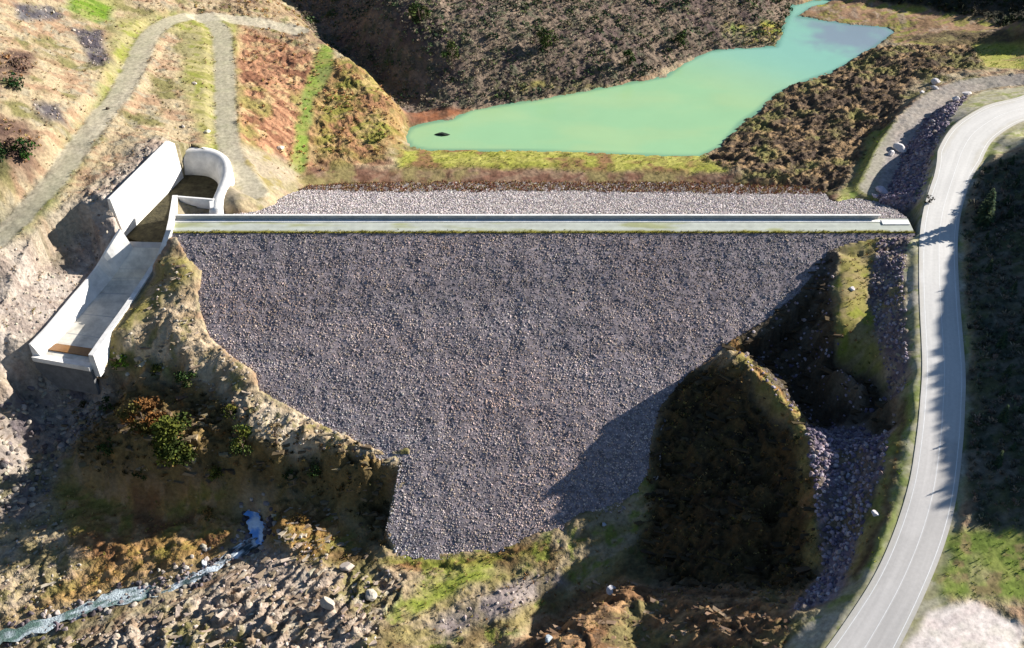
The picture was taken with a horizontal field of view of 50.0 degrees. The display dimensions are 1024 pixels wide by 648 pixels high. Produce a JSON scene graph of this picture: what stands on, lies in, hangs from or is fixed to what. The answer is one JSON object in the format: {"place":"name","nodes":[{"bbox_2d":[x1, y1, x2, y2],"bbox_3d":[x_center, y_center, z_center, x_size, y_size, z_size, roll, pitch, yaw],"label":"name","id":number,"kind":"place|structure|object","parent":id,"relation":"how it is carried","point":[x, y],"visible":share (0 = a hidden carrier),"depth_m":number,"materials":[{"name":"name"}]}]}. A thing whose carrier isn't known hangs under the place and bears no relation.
{"place":"outdoors","nodes":[
{"label":"outdoors","id":0,"kind":"place"},
{"bbox_2d":[0,537,259,643],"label":"stream water","id":1,"kind":"structure","parent":0,"point":[35,626],"depth_m":198.12,"materials":[{"name":"liquid"}]},
{"bbox_2d":[243,510,265,544],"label":"pool water","id":2,"kind":"structure","parent":0,"point":[255,525],"depth_m":206.58,"materials":[{"name":"blue liquid"}]},
{"bbox_2d":[0,0,1023,647],"bbox_3d":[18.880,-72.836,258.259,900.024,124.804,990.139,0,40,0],"label":"ground","id":3,"kind":"structure","parent":0,"point":[960,614],"depth_m":212.51,"materials":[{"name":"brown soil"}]},
{"bbox_2d":[0,139,7,162],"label":"leafy tree","id":4,"kind":"object","parent":3,"relation":"on","point":[4,151],"visible":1,"depth_m":221.61,"materials":[{"name":"green plant"}]},
{"bbox_2d":[1,137,23,155],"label":"brown bush","id":5,"kind":"object","parent":3,"relation":"on","point":[8,140],"visible":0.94,"depth_m":223.84,"materials":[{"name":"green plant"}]},
{"bbox_2d":[3,71,24,90],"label":"leafy tree","id":6,"kind":"object","parent":3,"relation":"on","point":[12,80],"visible":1,"depth_m":237.08,"materials":[{"name":"green plant"}]},
{"bbox_2d":[7,54,33,71],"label":"brown bush","id":7,"kind":"object","parent":3,"relation":"on","point":[15,60],"visible":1,"depth_m":243.02,"materials":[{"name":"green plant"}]},
{"bbox_2d":[10,137,38,159],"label":"leafy tree","id":8,"kind":"object","parent":3,"relation":"on","point":[21,142],"visible":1,"depth_m":224.60,"materials":[{"name":"green plant"}]},
{"bbox_2d":[0,377,107,518],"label":"rubble","id":9,"kind":"object","parent":3,"relation":"on","point":[61,447],"visible":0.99,"depth_m":212.99,"materials":[{"name":"grey stone"}]},
{"bbox_2d":[94,437,113,456],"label":"shrub","id":10,"kind":"object","parent":3,"relation":"on","point":[103,447],"visible":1,"depth_m":207.19,"materials":[{"name":"green plant"}]},
{"bbox_2d":[99,396,114,410],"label":"shrub","id":11,"kind":"object","parent":3,"relation":"on","point":[106,400],"visible":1,"depth_m":214.71,"materials":[{"name":"green plant"}]},
{"bbox_2d":[111,354,129,369],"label":"leafy tree","id":12,"kind":"object","parent":3,"relation":"on","point":[121,361],"visible":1,"depth_m":214.46,"materials":[{"name":"green plant"}]},
{"bbox_2d":[0,0,248,343],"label":"grass","id":13,"kind":"structure","parent":3,"relation":"on","point":[36,63],"depth_m":255.21,"materials":[{"name":"plant"}]},
{"bbox_2d":[29,141,233,394],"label":"spillway","id":14,"kind":"object","parent":3,"relation":"on","point":[69,344],"visible":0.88,"depth_m":226.39,"materials":[{"name":"concrete"}]},
{"bbox_2d":[131,469,146,480],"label":"shrub","id":15,"kind":"object","parent":3,"relation":"on","point":[135,474],"visible":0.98,"depth_m":207.06,"materials":[{"name":"green plant"}]},
{"bbox_2d":[1,493,280,647],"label":"rubble","id":16,"kind":"object","parent":3,"relation":"on","point":[210,563],"visible":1,"depth_m":200.00,"materials":[{"name":"stone"}]},
{"bbox_2d":[115,395,169,436],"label":"leafy tree","id":17,"kind":"object","parent":3,"relation":"on","point":[146,422],"visible":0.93,"depth_m":206.02,"materials":[{"name":"brown plant"}]},
{"bbox_2d":[150,363,162,375],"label":"shrub","id":18,"kind":"object","parent":3,"relation":"on","point":[154,368],"visible":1,"depth_m":213.66,"materials":[{"name":"green plant"}]},
{"bbox_2d":[149,411,196,466],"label":"leafy tree","id":19,"kind":"object","parent":3,"relation":"on","point":[165,432],"visible":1,"depth_m":200.50,"materials":[{"name":"green plant"}]},
{"bbox_2d":[0,264,368,614],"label":"bedrock","id":20,"kind":"structure","parent":3,"relation":"on","point":[44,526],"depth_m":207.16,"materials":[{"name":"brown stone"}]},
{"bbox_2d":[173,370,197,387],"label":"shrub","id":21,"kind":"object","parent":3,"relation":"on","point":[180,377],"visible":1,"depth_m":211.31,"materials":[{"name":"green plant"}]},
{"bbox_2d":[0,147,394,617],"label":"rubble","id":22,"kind":"object","parent":3,"relation":"on","point":[48,505],"visible":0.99,"depth_m":213.10,"materials":[{"name":"beige stone"}]},
{"bbox_2d":[201,560,206,566],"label":"boulder","id":23,"kind":"object","parent":3,"relation":"on","point":[204,563],"visible":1,"depth_m":201.96,"materials":[{"name":"grey stone"}]},
{"bbox_2d":[0,0,408,176],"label":"brushwood","id":24,"kind":"object","parent":3,"relation":"on","point":[7,56],"visible":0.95,"depth_m":281.86,"materials":[{"name":"brown plant"}]},
{"bbox_2d":[201,505,213,521],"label":"shrub","id":25,"kind":"object","parent":3,"relation":"on","point":[208,511],"visible":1,"depth_m":206.81,"materials":[{"name":"green plant"}]},
{"bbox_2d":[207,465,223,481],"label":"shrub","id":26,"kind":"object","parent":3,"relation":"on","point":[214,474],"visible":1,"depth_m":206.97,"materials":[{"name":"green plant"}]},
{"bbox_2d":[61,358,390,539],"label":"bedrock","id":27,"kind":"structure","parent":3,"relation":"on","point":[189,437],"depth_m":207.42,"materials":[{"name":"brown stone"}]},
{"bbox_2d":[221,403,237,419],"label":"shrub","id":28,"kind":"object","parent":3,"relation":"on","point":[232,409],"visible":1,"depth_m":207.66,"materials":[{"name":"green plant"}]},
{"bbox_2d":[62,530,401,647],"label":"rubble","id":29,"kind":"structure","parent":3,"relation":"on","point":[220,615],"depth_m":192.49,"materials":[{"name":"stone"}]},
{"bbox_2d":[229,423,252,455],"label":"leafy tree","id":30,"kind":"object","parent":3,"relation":"on","point":[237,443],"visible":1,"depth_m":204.10,"materials":[{"name":"green plant"}]},
{"bbox_2d":[265,424,283,447],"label":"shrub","id":31,"kind":"object","parent":3,"relation":"on","point":[274,434],"visible":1,"depth_m":203.44,"materials":[{"name":"brown plant"}]},
{"bbox_2d":[15,6,558,647],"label":"rubble","id":32,"kind":"object","parent":3,"relation":"on","point":[265,550],"visible":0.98,"depth_m":192.50,"materials":[{"name":"beige stone"}]},
{"bbox_2d":[281,469,296,479],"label":"shrub","id":33,"kind":"object","parent":3,"relation":"on","point":[287,475],"visible":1,"depth_m":206.52,"materials":[{"name":"green plant"}]},
{"bbox_2d":[289,512,307,523],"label":"shrub","id":34,"kind":"object","parent":3,"relation":"on","point":[303,520],"visible":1,"depth_m":204.54,"materials":[{"name":"green plant"}]},
{"bbox_2d":[307,462,320,477],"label":"shrub","id":35,"kind":"object","parent":3,"relation":"on","point":[315,467],"visible":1,"depth_m":206.10,"materials":[{"name":"green plant"}]},
{"bbox_2d":[320,596,334,610],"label":"boulder","id":36,"kind":"object","parent":3,"relation":"on","point":[327,603],"visible":1,"depth_m":189.11,"materials":[{"name":"grey stone"}]},
{"bbox_2d":[339,562,353,570],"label":"boulder","id":37,"kind":"object","parent":3,"relation":"on","point":[347,566],"visible":1,"depth_m":196.93,"materials":[{"name":"grey stone"}]},
{"bbox_2d":[365,589,377,600],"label":"boulder","id":38,"kind":"object","parent":3,"relation":"on","point":[371,595],"visible":1,"depth_m":191.42,"materials":[{"name":"grey stone"}]},
{"bbox_2d":[374,131,384,139],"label":"leafy tree","id":39,"kind":"object","parent":3,"relation":"on","point":[379,134],"visible":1,"depth_m":274.17,"materials":[{"name":"green plant"}]},
{"bbox_2d":[405,1,432,24],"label":"leafy tree","id":40,"kind":"object","parent":3,"relation":"on","point":[416,11],"visible":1,"depth_m":300.55,"materials":[{"name":"green plant"}]},
{"bbox_2d":[67,363,816,590],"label":"brushwood","id":41,"kind":"object","parent":3,"relation":"on","point":[806,480],"visible":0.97,"depth_m":204.46,"materials":[{"name":"brown plant"}]},
{"bbox_2d":[440,40,459,61],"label":"leafy tree","id":42,"kind":"object","parent":3,"relation":"on","point":[450,45],"visible":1,"depth_m":295.45,"materials":[{"name":"green plant"}]},
{"bbox_2d":[290,0,790,111],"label":"brushwood","id":43,"kind":"object","parent":3,"relation":"on","point":[713,12],"visible":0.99,"depth_m":309.88,"materials":[{"name":"brown plant"}]},
{"bbox_2d":[171,179,914,559],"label":"dam","id":44,"kind":"structure","parent":3,"relation":"on","point":[505,363],"depth_m":217.60,"materials":[{"name":"stone"}]},
{"bbox_2d":[536,26,559,48],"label":"leafy tree","id":45,"kind":"object","parent":3,"relation":"on","point":[544,40],"visible":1,"depth_m":302.20,"materials":[{"name":"green plant"}]},
{"bbox_2d":[545,634,552,642],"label":"boulder","id":46,"kind":"object","parent":3,"relation":"on","point":[548,637],"visible":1,"depth_m":177.72,"materials":[{"name":"white stone"}]},
{"bbox_2d":[606,585,615,594],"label":"boulder","id":47,"kind":"object","parent":3,"relation":"on","point":[609,590],"visible":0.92,"depth_m":187.74,"materials":[{"name":"grey stone"}]},
{"bbox_2d":[622,48,635,67],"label":"leafy tree","id":48,"kind":"object","parent":3,"relation":"on","point":[628,52],"visible":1,"depth_m":305.76,"materials":[{"name":"green plant"}]},
{"bbox_2d":[531,580,794,647],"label":"bedrock","id":49,"kind":"structure","parent":3,"relation":"on","point":[698,606],"depth_m":178.70,"materials":[{"name":"brown stone"}]},
{"bbox_2d":[674,30,687,45],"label":"leafy tree","id":50,"kind":"object","parent":3,"relation":"on","point":[680,35],"visible":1,"depth_m":315.66,"materials":[{"name":"green plant"}]},
{"bbox_2d":[634,258,895,589],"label":"bedrock","id":51,"kind":"structure","parent":3,"relation":"on","point":[769,363],"depth_m":201.26,"materials":[{"name":"stone"}]},
{"bbox_2d":[734,261,895,425],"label":"rubble","id":52,"kind":"object","parent":3,"relation":"on","point":[871,410],"visible":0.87,"depth_m":211.44,"materials":[{"name":"stone"}]},
{"bbox_2d":[707,43,977,188],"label":"brushwood","id":53,"kind":"object","parent":3,"relation":"on","point":[966,45],"visible":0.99,"depth_m":282.87,"materials":[{"name":"brown plant"}]},
{"bbox_2d":[871,510,878,516],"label":"boulder","id":54,"kind":"object","parent":3,"relation":"on","point":[874,513],"visible":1,"depth_m":176.34,"materials":[{"name":"grey stone"}]},
{"bbox_2d":[794,95,966,609],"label":"rubble","id":55,"kind":"object","parent":3,"relation":"on","point":[865,446],"visible":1,"depth_m":188.49,"materials":[{"name":"grey stone"}]},
{"bbox_2d":[875,186,887,193],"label":"boulder","id":56,"kind":"object","parent":3,"relation":"on","point":[881,189],"visible":0.92,"depth_m":247.33,"materials":[{"name":"grey stone"}]},
{"bbox_2d":[869,236,909,396],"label":"rubble","id":57,"kind":"object","parent":3,"relation":"on","point":[887,302],"visible":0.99,"depth_m":211.80,"materials":[{"name":"grey stone"}]},
{"bbox_2d":[888,150,894,156],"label":"boulder","id":58,"kind":"object","parent":3,"relation":"on","point":[891,153],"visible":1,"depth_m":260.91,"materials":[{"name":"grey stone"}]},
{"bbox_2d":[893,143,906,151],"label":"boulder","id":59,"kind":"object","parent":3,"relation":"on","point":[899,147],"visible":1,"depth_m":262.34,"materials":[{"name":"grey stone"}]},
{"bbox_2d":[924,195,934,202],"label":"leafy tree","id":60,"kind":"object","parent":3,"relation":"on","point":[930,200],"visible":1,"depth_m":232.08,"materials":[{"name":"green plant"}]},
{"bbox_2d":[931,78,940,84],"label":"boulder","id":61,"kind":"object","parent":3,"relation":"on","point":[935,81],"visible":0.94,"depth_m":288.73,"materials":[{"name":"grey stone"}]},
{"bbox_2d":[880,0,1023,26],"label":"brushwood","id":62,"kind":"object","parent":3,"relation":"on","point":[946,8],"visible":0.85,"depth_m":332.65,"materials":[{"name":"brown plant"}]},
{"bbox_2d":[962,91,971,95],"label":"boulder","id":63,"kind":"object","parent":3,"relation":"on","point":[966,93],"visible":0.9,"depth_m":277.92,"materials":[{"name":"grey stone"}]},
{"bbox_2d":[971,190,996,228],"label":"conifer","id":64,"kind":"object","parent":3,"relation":"on","point":[986,217],"visible":1,"depth_m":222.30,"materials":[{"name":"green plant"}]},
{"bbox_2d":[976,188,995,211],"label":"conifer","id":65,"kind":"object","parent":3,"relation":"on","point":[985,199],"visible":0.3,"depth_m":223.95,"materials":[{"name":"green plant"}]},
{"bbox_2d":[983,259,992,273],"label":"conifer","id":66,"kind":"object","parent":3,"relation":"on","point":[990,266],"visible":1,"depth_m":211.04,"materials":[{"name":"green plant"}]},
{"bbox_2d":[960,149,1023,525],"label":"brushwood","id":67,"kind":"object","parent":3,"relation":"on","point":[1011,332],"visible":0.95,"depth_m":200.60,"materials":[{"name":"green plant"}]},
{"bbox_2d":[993,450,1003,468],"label":"conifer","id":68,"kind":"object","parent":3,"relation":"on","point":[998,462],"visible":1,"depth_m":177.87,"materials":[{"name":"green plant"}]},
{"bbox_2d":[993,331,1007,349],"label":"conifer","id":69,"kind":"object","parent":3,"relation":"on","point":[1001,343],"visible":1,"depth_m":196.29,"materials":[{"name":"green plant"}]},
{"bbox_2d":[997,384,1005,396],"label":"conifer","id":70,"kind":"object","parent":3,"relation":"on","point":[1003,391],"visible":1,"depth_m":188.38,"materials":[{"name":"green plant"}]},
{"bbox_2d":[996,404,1009,424],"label":"conifer","id":71,"kind":"object","parent":3,"relation":"on","point":[1003,417],"visible":1,"depth_m":184.25,"materials":[{"name":"green plant"}]},
{"bbox_2d":[1003,194,1009,205],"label":"conifer","id":72,"kind":"object","parent":3,"relation":"on","point":[1006,200],"visible":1,"depth_m":227.43,"materials":[{"name":"green plant"}]},
{"bbox_2d":[1002,364,1011,376],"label":"conifer","id":73,"kind":"object","parent":3,"relation":"on","point":[1008,370],"visible":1,"depth_m":191.64,"materials":[{"name":"green plant"}]},
{"bbox_2d":[1006,204,1013,218],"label":"conifer","id":74,"kind":"object","parent":3,"relation":"on","point":[1010,213],"visible":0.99,"depth_m":223.88,"materials":[{"name":"green plant"}]},
{"bbox_2d":[1008,155,1014,165],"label":"conifer","id":75,"kind":"object","parent":3,"relation":"on","point":[1012,161],"visible":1,"depth_m":238.97,"materials":[{"name":"green plant"}]},
{"bbox_2d":[1009,442,1015,451],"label":"conifer","id":76,"kind":"object","parent":3,"relation":"on","point":[1012,448],"visible":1,"depth_m":179.87,"materials":[{"name":"green plant"}]},
{"bbox_2d":[1009,280,1017,293],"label":"conifer","id":77,"kind":"object","parent":3,"relation":"on","point":[1015,284],"visible":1,"depth_m":205.84,"materials":[{"name":"green plant"}]},
{"bbox_2d":[1014,173,1020,185],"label":"conifer","id":78,"kind":"object","parent":3,"relation":"on","point":[1017,180],"visible":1,"depth_m":231.23,"materials":[{"name":"green plant"}]},
{"bbox_2d":[1018,403,1023,413],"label":"conifer","id":79,"kind":"object","parent":3,"relation":"on","point":[1021,408],"visible":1,"depth_m":185.55,"materials":[{"name":"green plant"}]},
{"bbox_2d":[406,0,893,155],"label":"reservoir water","id":80,"kind":"structure","parent":0,"point":[702,104],"depth_m":294.87,"materials":[{"name":"green liquid"}]},
{"bbox_2d":[435,132,449,135],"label":"rock","id":81,"kind":"object","parent":80,"relation":"in","point":[442,134],"visible":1,"depth_m":283.45,"materials":[{"name":"black stone"}]},
{"bbox_2d":[826,95,1023,647],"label":"road","id":82,"kind":"structure","parent":0,"point":[868,618],"depth_m":188.84,"materials":[{"name":"grey asphalt"}]},
{"bbox_2d":[834,97,1023,647],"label":"edge line","id":83,"kind":"object","parent":82,"relation":"on","point":[925,399],"visible":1,"depth_m":188.03,"materials":[{"name":"paint"}]},
{"bbox_2d":[864,108,1023,647],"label":"line","id":84,"kind":"object","parent":82,"relation":"on","point":[943,402],"visible":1,"depth_m":187.79,"materials":[{"name":"paint"}]},
{"bbox_2d":[893,119,1022,647],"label":"edge line","id":85,"kind":"object","parent":82,"relation":"on","point":[960,406],"visible":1,"depth_m":188.03,"materials":[{"name":"paint"}]}
]}

